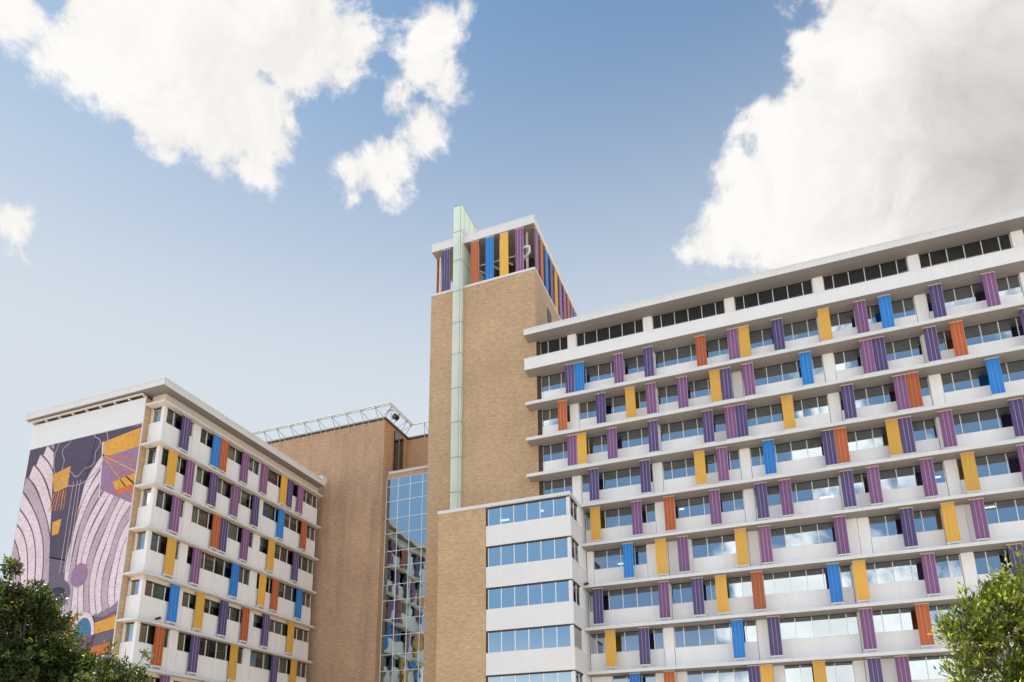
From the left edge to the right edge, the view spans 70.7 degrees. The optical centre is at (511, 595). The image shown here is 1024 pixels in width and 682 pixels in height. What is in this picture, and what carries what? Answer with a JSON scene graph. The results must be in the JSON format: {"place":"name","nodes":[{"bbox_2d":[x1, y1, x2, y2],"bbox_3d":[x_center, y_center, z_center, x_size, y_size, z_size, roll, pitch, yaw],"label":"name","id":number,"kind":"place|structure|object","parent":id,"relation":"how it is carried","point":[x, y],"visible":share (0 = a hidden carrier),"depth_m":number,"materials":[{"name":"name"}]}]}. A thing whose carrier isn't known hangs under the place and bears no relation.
{"place":"outdoors","nodes":[
{"label":"outdoors","id":0,"kind":"place"},
{"bbox_2d":[7,377,326,681],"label":"ward building","id":1,"kind":"structure","parent":0,"point":[190,519],"depth_m":60.28,"materials":[{"name":"white paint"}]},
{"bbox_2d":[123,623,133,641],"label":"window","id":2,"kind":"structure","parent":1,"relation":"in","point":[129,627],"depth_m":54.44,"materials":[{"name":"glass"}]},
{"bbox_2d":[129,580,139,595],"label":"window","id":3,"kind":"structure","parent":1,"relation":"in","point":[134,586],"depth_m":55.33,"materials":[{"name":"glass"}]},
{"bbox_2d":[135,532,145,549],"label":"window","id":4,"kind":"structure","parent":1,"relation":"in","point":[140,541],"depth_m":56.32,"materials":[{"name":"glass"}]},
{"bbox_2d":[141,489,151,506],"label":"window","id":5,"kind":"structure","parent":1,"relation":"in","point":[146,495],"depth_m":57.24,"materials":[{"name":"glass"}]},
{"bbox_2d":[134,676,159,681],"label":"window","id":6,"kind":"structure","parent":1,"relation":"in","point":[142,676],"depth_m":55.02,"materials":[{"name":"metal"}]},
{"bbox_2d":[146,447,156,464],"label":"window","id":7,"kind":"structure","parent":1,"relation":"in","point":[155,447],"depth_m":58.27,"materials":[{"name":"glass"}]},
{"bbox_2d":[138,623,169,647],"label":"window","id":8,"kind":"structure","parent":1,"relation":"in","point":[150,633],"depth_m":55.24,"materials":[{"name":"glass"}]},
{"bbox_2d":[152,407,161,422],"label":"window","id":9,"kind":"structure","parent":1,"relation":"in","point":[157,412],"depth_m":59.13,"materials":[{"name":"glass"}]},
{"bbox_2d":[144,581,169,601],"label":"window","id":10,"kind":"structure","parent":1,"relation":"in","point":[157,591],"depth_m":56.58,"materials":[{"name":"glass"}]},
{"bbox_2d":[150,532,179,559],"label":"window","id":11,"kind":"structure","parent":1,"relation":"in","point":[154,543],"depth_m":56.92,"materials":[{"name":"glass"}]},
{"bbox_2d":[155,489,183,517],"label":"window","id":12,"kind":"structure","parent":1,"relation":"in","point":[167,499],"depth_m":58.15,"materials":[{"name":"glass"}]},
{"bbox_2d":[161,448,185,472],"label":"window","id":13,"kind":"structure","parent":1,"relation":"in","point":[182,464],"depth_m":58.89,"materials":[{"name":"glass"}]},
{"bbox_2d":[166,409,192,436],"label":"window","id":14,"kind":"structure","parent":1,"relation":"in","point":[169,413],"depth_m":59.68,"materials":[{"name":"glass"}]},
{"bbox_2d":[177,633,243,664],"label":"window","id":15,"kind":"structure","parent":1,"relation":"in","point":[220,650],"depth_m":61.98,"materials":[{"name":"glass"}]},
{"bbox_2d":[182,592,241,622],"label":"window","id":16,"kind":"structure","parent":1,"relation":"in","point":[233,613],"depth_m":61.93,"materials":[{"name":"glass"}]},
{"bbox_2d":[187,547,249,585],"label":"window","id":17,"kind":"structure","parent":1,"relation":"in","point":[243,578],"depth_m":64.29,"materials":[{"name":"glass"}]},
{"bbox_2d":[191,506,253,547],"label":"window","id":18,"kind":"structure","parent":1,"relation":"in","point":[201,514],"depth_m":62.46,"materials":[{"name":"glass"}]},
{"bbox_2d":[196,467,252,508],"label":"window","id":19,"kind":"structure","parent":1,"relation":"in","point":[205,478],"depth_m":63.11,"materials":[{"name":"glass"}]},
{"bbox_2d":[201,429,259,475],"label":"window","id":20,"kind":"structure","parent":1,"relation":"in","point":[237,456],"depth_m":66.73,"materials":[{"name":"glass"}]},
{"bbox_2d":[250,651,306,677],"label":"window","id":21,"kind":"structure","parent":1,"relation":"in","point":[266,661],"depth_m":69.52,"materials":[{"name":"glass"}]},
{"bbox_2d":[253,615,308,642],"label":"window","id":22,"kind":"structure","parent":1,"relation":"in","point":[277,626],"depth_m":70.05,"materials":[{"name":"glass"}]},
{"bbox_2d":[256,574,310,607],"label":"window","id":23,"kind":"structure","parent":1,"relation":"in","point":[289,592],"depth_m":71.70,"materials":[{"name":"glass"}]},
{"bbox_2d":[259,537,312,573],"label":"window","id":24,"kind":"structure","parent":1,"relation":"in","point":[306,564],"depth_m":72.64,"materials":[{"name":"glass"}]},
{"bbox_2d":[262,502,314,541],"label":"window","id":25,"kind":"structure","parent":1,"relation":"in","point":[268,512],"depth_m":72.69,"materials":[{"name":"glass"}]},
{"bbox_2d":[268,469,316,508],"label":"window","id":26,"kind":"structure","parent":1,"relation":"in","point":[271,474],"depth_m":72.33,"materials":[{"name":"glass"}]},
{"bbox_2d":[0,0,1023,582],"label":"sky","id":27,"kind":"structure","parent":0,"point":[243,205],"materials":[{"name":"blue"}]},
{"bbox_2d":[436,491,591,681],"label":"side block","id":28,"kind":"structure","parent":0,"point":[512,600],"depth_m":59.18,"materials":[{"name":"white paint"}]},
{"bbox_2d":[488,497,566,525],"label":"window","id":29,"kind":"structure","parent":28,"relation":"in","point":[557,506],"depth_m":60.28,"materials":[{"name":"glass"}]},
{"bbox_2d":[488,537,567,566],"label":"window","id":30,"kind":"structure","parent":28,"relation":"in","point":[552,548],"depth_m":59.36,"materials":[{"name":"glass"}]},
{"bbox_2d":[488,580,569,608],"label":"window","id":31,"kind":"structure","parent":28,"relation":"in","point":[551,592],"depth_m":58.42,"materials":[{"name":"glass"}]},
{"bbox_2d":[488,625,570,652],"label":"window","id":32,"kind":"structure","parent":28,"relation":"in","point":[556,636],"depth_m":57.48,"materials":[{"name":"glass"}]},
{"bbox_2d":[488,671,571,681],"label":"window","id":33,"kind":"structure","parent":28,"relation":"in","point":[566,676],"depth_m":56.49,"materials":[{"name":"glass"}]},
{"bbox_2d":[570,498,577,522],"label":"window","id":34,"kind":"structure","parent":28,"relation":"in","point":[573,508],"depth_m":60.26,"materials":[{"name":"metal"}]},
{"bbox_2d":[571,538,578,562],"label":"window","id":35,"kind":"structure","parent":28,"relation":"in","point":[575,549],"depth_m":59.45,"materials":[{"name":"metal"}]},
{"bbox_2d":[573,581,580,606],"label":"window","id":36,"kind":"structure","parent":28,"relation":"in","point":[576,589],"depth_m":58.39,"materials":[{"name":"glass"}]},
{"bbox_2d":[576,672,582,681],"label":"window","id":37,"kind":"structure","parent":28,"relation":"in","point":[579,677],"depth_m":56.54,"materials":[{"name":"glass"}]},
{"bbox_2d":[523,209,1023,681],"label":"hospital building","id":38,"kind":"structure","parent":0,"point":[812,470],"depth_m":57.24,"materials":[{"name":"white concrete"}]},
{"bbox_2d":[541,372,565,391],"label":"window","id":39,"kind":"structure","parent":38,"relation":"in","point":[556,381],"depth_m":67.91,"materials":[{"name":"glass"}]},
{"bbox_2d":[540,337,567,354],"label":"window","id":40,"kind":"structure","parent":38,"relation":"in","point":[559,344],"depth_m":68.85,"materials":[{"name":"glass"}]},
{"bbox_2d":[543,442,567,461],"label":"window","id":41,"kind":"structure","parent":38,"relation":"in","point":[555,451],"depth_m":66.06,"materials":[{"name":"glass"}]},
{"bbox_2d":[542,406,569,426],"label":"window","id":42,"kind":"structure","parent":38,"relation":"in","point":[549,417],"depth_m":67.07,"materials":[{"name":"glass"}]},
{"bbox_2d":[544,478,572,494],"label":"window","id":43,"kind":"structure","parent":38,"relation":"in","point":[562,485],"depth_m":65.10,"materials":[{"name":"glass"}]},
{"bbox_2d":[576,319,643,346],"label":"window","id":44,"kind":"structure","parent":38,"relation":"in","point":[633,327],"depth_m":66.99,"materials":[{"name":"glass"}]},
{"bbox_2d":[579,391,646,419],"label":"window","id":45,"kind":"structure","parent":38,"relation":"in","point":[616,404],"depth_m":65.10,"materials":[{"name":"glass"}]},
{"bbox_2d":[584,355,643,382],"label":"window","id":46,"kind":"structure","parent":38,"relation":"in","point":[635,364],"depth_m":66.06,"materials":[{"name":"glass"}]},
{"bbox_2d":[586,427,648,453],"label":"window","id":47,"kind":"structure","parent":38,"relation":"in","point":[637,437],"depth_m":63.92,"materials":[{"name":"glass"}]},
{"bbox_2d":[582,465,653,492],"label":"window","id":48,"kind":"structure","parent":38,"relation":"in","point":[629,476],"depth_m":63.21,"materials":[{"name":"glass"}]},
{"bbox_2d":[585,503,655,530],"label":"window","id":49,"kind":"structure","parent":38,"relation":"in","point":[621,516],"depth_m":62.24,"materials":[{"name":"glass"}]},
{"bbox_2d":[593,545,647,569],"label":"window","id":50,"kind":"structure","parent":38,"relation":"in","point":[613,558],"depth_m":61.52,"materials":[{"name":"glass"}]},
{"bbox_2d":[588,586,658,611],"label":"window","id":51,"kind":"structure","parent":38,"relation":"in","point":[641,596],"depth_m":60.24,"materials":[{"name":"glass"}]},
{"bbox_2d":[590,629,663,653],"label":"window","id":52,"kind":"structure","parent":38,"relation":"in","point":[625,641],"depth_m":59.42,"materials":[{"name":"glass"}]},
{"bbox_2d":[612,674,655,681],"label":"window","id":53,"kind":"structure","parent":38,"relation":"in","point":[645,677],"depth_m":58.26,"materials":[{"name":"glass"}]},
{"bbox_2d":[652,300,724,328],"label":"window","id":54,"kind":"structure","parent":38,"relation":"in","point":[716,308],"depth_m":64.54,"materials":[{"name":"glass"}]},
{"bbox_2d":[655,337,728,367],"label":"window","id":55,"kind":"structure","parent":38,"relation":"in","point":[716,347],"depth_m":63.69,"materials":[{"name":"glass"}]},
{"bbox_2d":[660,414,725,441],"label":"window","id":56,"kind":"structure","parent":38,"relation":"in","point":[693,427],"depth_m":61.99,"materials":[{"name":"glass"}]},
{"bbox_2d":[657,375,732,404],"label":"window","id":57,"kind":"structure","parent":38,"relation":"in","point":[699,388],"depth_m":62.81,"materials":[{"name":"glass"}]},
{"bbox_2d":[662,450,740,480],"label":"window","id":58,"kind":"structure","parent":38,"relation":"in","point":[685,467],"depth_m":61.03,"materials":[{"name":"glass"}]},
{"bbox_2d":[674,491,744,518],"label":"window","id":59,"kind":"structure","parent":38,"relation":"in","point":[732,501],"depth_m":59.84,"materials":[{"name":"glass"}]},
{"bbox_2d":[671,576,752,603],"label":"window","id":60,"kind":"structure","parent":38,"relation":"in","point":[737,587],"depth_m":57.93,"materials":[{"name":"glass"}]},
{"bbox_2d":[691,534,736,558],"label":"window","id":61,"kind":"structure","parent":38,"relation":"in","point":[725,544],"depth_m":58.74,"materials":[{"name":"glass"}]},
{"bbox_2d":[674,621,757,647],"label":"window","id":62,"kind":"structure","parent":38,"relation":"in","point":[713,634],"depth_m":57.15,"materials":[{"name":"glass"}]},
{"bbox_2d":[687,668,748,681],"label":"window","id":63,"kind":"structure","parent":38,"relation":"in","point":[739,674],"depth_m":56.14,"materials":[{"name":"glass"}]},
{"bbox_2d":[734,280,812,310],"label":"window","id":64,"kind":"structure","parent":38,"relation":"in","point":[802,288],"depth_m":62.08,"materials":[{"name":"glass"}]},
{"bbox_2d":[738,318,818,351],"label":"window","id":65,"kind":"structure","parent":38,"relation":"in","point":[807,328],"depth_m":60.81,"materials":[{"name":"glass"}]},
{"bbox_2d":[742,356,823,389],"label":"window","id":66,"kind":"structure","parent":38,"relation":"in","point":[790,370],"depth_m":60.17,"materials":[{"name":"glass"}]},
{"bbox_2d":[750,437,824,466],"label":"window","id":67,"kind":"structure","parent":38,"relation":"in","point":[808,448],"depth_m":58.30,"materials":[{"name":"glass"}]},
{"bbox_2d":[746,395,829,426],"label":"window","id":68,"kind":"structure","parent":38,"relation":"in","point":[815,405],"depth_m":59.22,"materials":[{"name":"glass"}]},
{"bbox_2d":[754,477,840,507],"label":"window","id":69,"kind":"structure","parent":38,"relation":"in","point":[829,487],"depth_m":57.09,"materials":[{"name":"glass"}]},
{"bbox_2d":[770,522,835,548],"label":"window","id":70,"kind":"structure","parent":38,"relation":"in","point":[820,533],"depth_m":56.43,"materials":[{"name":"glass"}]},
{"bbox_2d":[763,565,853,594],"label":"window","id":71,"kind":"structure","parent":38,"relation":"in","point":[813,579],"depth_m":55.65,"materials":[{"name":"glass"}]},
{"bbox_2d":[767,612,859,640],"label":"window","id":72,"kind":"structure","parent":38,"relation":"in","point":[841,624],"depth_m":54.41,"materials":[{"name":"glass"}]},
{"bbox_2d":[784,661,854,681],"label":"window","id":73,"kind":"structure","parent":38,"relation":"in","point":[835,671],"depth_m":53.51,"materials":[{"name":"glass"}]},
{"bbox_2d":[822,258,908,290],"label":"window","id":74,"kind":"structure","parent":38,"relation":"in","point":[899,266],"depth_m":59.63,"materials":[{"name":"glass"}]},
{"bbox_2d":[830,297,915,331],"bbox_3d":[29.193,-22.783,58.654,6.330,1.646,0.084,-6,-16,20],"label":"window","id":75,"kind":"structure","parent":38,"relation":"in","point":[904,307],"depth_m":58.63,"materials":[{"name":"glass"}]},
{"bbox_2d":[833,336,922,370],"bbox_3d":[29.228,-19.310,57.726,6.330,1.656,0.084,-6,-16,20],"label":"window","id":76,"kind":"structure","parent":38,"relation":"in","point":[910,347],"depth_m":57.43,"materials":[{"name":"glass"}]},
{"bbox_2d":[839,377,930,410],"bbox_3d":[29.263,-15.847,56.801,6.330,1.626,0.084,-6,-16,20],"label":"window","id":77,"kind":"structure","parent":38,"relation":"in","point":[881,394],"depth_m":56.95,"materials":[{"name":"glass"}]},
{"bbox_2d":[847,419,937,451],"bbox_3d":[29.298,-12.383,55.876,6.330,1.656,0.084,-6,-16,20],"label":"window","id":78,"kind":"structure","parent":38,"relation":"in","point":[925,429],"depth_m":56.14,"materials":[{"name":"glass"}]},
{"bbox_2d":[853,462,945,493],"bbox_3d":[29.334,-8.896,54.944,6.330,1.676,0.084,-6,-16,20],"label":"window","id":79,"kind":"structure","parent":38,"relation":"in","point":[905,477],"depth_m":54.90,"materials":[{"name":"glass"}]},
{"bbox_2d":[868,508,943,537],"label":"window","id":80,"kind":"structure","parent":38,"relation":"in","point":[925,520],"depth_m":54.07,"materials":[{"name":"glass"}]},
{"bbox_2d":[865,554,962,584],"bbox_3d":[29.405,-1.877,53.069,6.330,1.706,0.084,-6,-16,20],"label":"window","id":81,"kind":"structure","parent":38,"relation":"in","point":[947,566],"depth_m":53.18,"materials":[{"name":"glass"}]},
{"bbox_2d":[872,603,968,632],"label":"window","id":82,"kind":"structure","parent":38,"relation":"in","point":[902,619],"depth_m":52.53,"materials":[{"name":"glass"}]},
{"bbox_2d":[908,655,965,680],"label":"window","id":83,"kind":"structure","parent":38,"relation":"in","point":[921,668],"depth_m":51.19,"materials":[{"name":"glass"}]},
{"bbox_2d":[918,234,1012,268],"bbox_3d":[35.857,-27.094,57.166,6.330,1.656,0.084,-6,-16,20],"label":"window","id":84,"kind":"structure","parent":38,"relation":"in","point":[999,243],"depth_m":57.17,"materials":[{"name":"glass"}]},
{"bbox_2d":[926,275,1021,311],"bbox_3d":[35.894,-23.505,56.207,6.330,1.646,0.084,-6,-16,20],"label":"window","id":85,"kind":"structure","parent":38,"relation":"in","point":[1010,285],"depth_m":56.19,"materials":[{"name":"glass"}]},
{"bbox_2d":[937,317,1023,350],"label":"window","id":86,"kind":"structure","parent":38,"relation":"in","point":[1012,327],"depth_m":55.15,"materials":[{"name":"glass"}]},
{"bbox_2d":[940,360,1023,392],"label":"window","id":87,"kind":"structure","parent":38,"relation":"in","point":[1011,371],"depth_m":54.66,"materials":[{"name":"glass"}]},
{"bbox_2d":[953,404,1023,434],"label":"window","id":88,"kind":"structure","parent":38,"relation":"in","point":[997,418],"depth_m":53.78,"materials":[{"name":"glass"}]},
{"bbox_2d":[956,451,1020,479],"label":"window","id":89,"kind":"structure","parent":38,"relation":"in","point":[1003,463],"depth_m":52.75,"materials":[{"name":"glass"}]},
{"bbox_2d":[973,547,1023,574],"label":"window","id":90,"kind":"structure","parent":38,"relation":"in","point":[994,557],"depth_m":51.36,"materials":[{"name":"glass"}]},
{"bbox_2d":[994,651,1010,674],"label":"window","id":91,"kind":"structure","parent":38,"relation":"in","point":[1006,651],"depth_m":49.68,"materials":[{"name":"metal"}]},
{"bbox_2d":[984,498,1023,523],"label":"window","id":92,"kind":"structure","parent":38,"relation":"in","point":[1011,510],"depth_m":51.80,"materials":[{"name":"glass"}]},
{"label":"ground","id":93,"kind":"structure","parent":0,"visible":0},
{"bbox_2d":[0,553,122,681],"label":"bushy tree","id":94,"kind":"object","parent":93,"relation":"on","point":[39,649],"visible":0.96,"depth_m":21.35,"materials":[{"name":"green plant"}]},
{"bbox_2d":[73,638,155,681],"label":"young tree","id":95,"kind":"object","parent":93,"relation":"on","point":[124,675],"visible":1,"depth_m":17.36,"materials":[{"name":"green plant"}]},
{"bbox_2d":[253,402,428,681],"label":"brick building","id":96,"kind":"structure","parent":93,"relation":"on","point":[367,605],"depth_m":75.55,"materials":[{"name":"brown brick"}]},
{"bbox_2d":[392,413,399,421],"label":"floodlight","id":97,"kind":"object","parent":96,"relation":"attached to","point":[395,416],"visible":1,"depth_m":79.59,"materials":[{"name":"black metal"}]},
{"bbox_2d":[393,431,403,470],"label":"tall window","id":98,"kind":"structure","parent":96,"relation":"in","point":[398,440],"depth_m":80.43,"materials":[{"name":"black glass"}]},
{"bbox_2d":[423,204,577,681],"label":"brick tower","id":99,"kind":"structure","parent":93,"relation":"on","point":[506,279],"depth_m":70.79,"materials":[{"name":"brown brick"}]},
{"bbox_2d":[929,543,1023,681],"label":"leafy tree","id":100,"kind":"object","parent":93,"relation":"on","point":[988,629],"visible":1,"depth_m":14.12,"materials":[{"name":"green plant"}]}
]}

